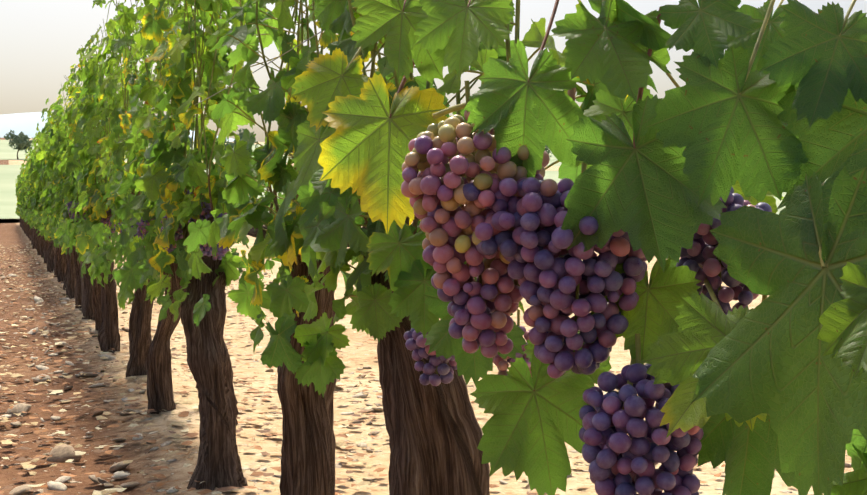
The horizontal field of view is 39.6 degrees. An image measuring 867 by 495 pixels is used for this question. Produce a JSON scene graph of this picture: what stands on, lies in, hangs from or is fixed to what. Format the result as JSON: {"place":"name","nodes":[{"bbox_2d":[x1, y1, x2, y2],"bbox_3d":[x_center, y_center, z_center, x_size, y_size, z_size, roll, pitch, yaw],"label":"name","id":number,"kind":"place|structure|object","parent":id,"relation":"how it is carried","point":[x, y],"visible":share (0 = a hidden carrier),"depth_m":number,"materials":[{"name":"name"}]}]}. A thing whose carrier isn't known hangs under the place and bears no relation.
{"place":"outdoors","nodes":[
{"label":"outdoors","id":0,"kind":"place"},
{"bbox_2d":[0,112,233,141],"bbox_3d":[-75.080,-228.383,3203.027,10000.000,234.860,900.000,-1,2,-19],"label":"hills","id":1,"kind":"structure","parent":0,"point":[24,123],"depth_m":2777.65,"materials":[{"name":"white"}]},
{"bbox_2d":[0,140,827,218],"bbox_3d":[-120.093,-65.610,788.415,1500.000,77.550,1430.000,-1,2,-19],"label":"field","id":2,"kind":"structure","parent":0,"point":[9,174],"depth_m":231.44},
{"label":"tree trunks","id":3,"kind":"structure","parent":2,"relation":"on","visible":0},
{"bbox_2d":[4,128,552,156],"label":"tree crowns","id":4,"kind":"object","parent":3,"relation":"attached to","point":[21,140],"visible":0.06,"depth_m":291.63,"materials":[{"name":"green plant"}]},
{"bbox_2d":[0,138,853,494],"bbox_3d":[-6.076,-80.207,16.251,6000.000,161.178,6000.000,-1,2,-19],"label":"ground","id":5,"kind":"structure","parent":0,"point":[12,234],"depth_m":5.67,"materials":[{"name":"soil"}]},
{"bbox_2d":[55,102,83,312],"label":"posts","id":6,"kind":"object","parent":5,"relation":"on","point":[82,285],"depth_m":10.63,"materials":[{"name":"brown wood"}]},
{"bbox_2d":[0,244,724,494],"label":"stones","id":7,"kind":"object","parent":5,"relation":"on","point":[26,465],"visible":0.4,"depth_m":5.42,"materials":[{"name":"beige stone"}]},
{"bbox_2d":[20,206,726,494],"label":"trunks","id":8,"kind":"object","parent":5,"relation":"on","point":[435,434],"visible":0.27,"depth_m":2.84,"materials":[{"name":"brown plant"}]},
{"bbox_2d":[66,201,170,249],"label":"grape clusters","id":9,"kind":"object","parent":8,"relation":"on","point":[139,228],"visible":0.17,"depth_m":7.46,"materials":[{"name":"purple food"}]},
{"bbox_2d":[98,0,419,226],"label":"wires","id":10,"kind":"object","parent":8,"relation":"attached to","point":[252,72],"depth_m":3.04,"materials":[{"name":"grey metal"}]},
{"bbox_2d":[0,258,850,494],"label":"pebbles","id":11,"kind":"object","parent":5,"relation":"on","point":[64,452],"visible":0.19,"depth_m":5.52,"materials":[{"name":"beige stone"}]},
{"bbox_2d":[61,0,856,436],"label":"stems","id":12,"kind":"object","parent":5,"relation":"on","point":[375,52],"visible":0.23,"depth_m":2.63,"materials":[{"name":"brown plant"}]},
{"bbox_2d":[15,0,168,286],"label":"leaves","id":13,"kind":"object","parent":12,"relation":"attached to","point":[46,191],"visible":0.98,"depth_m":7.77,"materials":[{"name":"green plant"}]},
{"bbox_2d":[99,0,587,396],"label":"leaves","id":14,"kind":"object","parent":12,"relation":"attached to","point":[329,233],"visible":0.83,"depth_m":2.82,"materials":[{"name":"green plant"}]},
{"bbox_2d":[161,110,771,494],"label":"grape clusters","id":15,"kind":"object","parent":12,"relation":"attached to","point":[505,236],"visible":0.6,"depth_m":1.03,"materials":[{"name":"purple food"}]},
{"bbox_2d":[290,0,866,494],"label":"leaves","id":16,"kind":"object","parent":12,"relation":"attached to","point":[768,388],"visible":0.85,"depth_m":0.98,"materials":[{"name":"green plant"}]},
{"bbox_2d":[0,0,866,141],"label":"sky","id":17,"kind":"structure","parent":0,"point":[40,40],"materials":[{"name":"white"}]}
]}

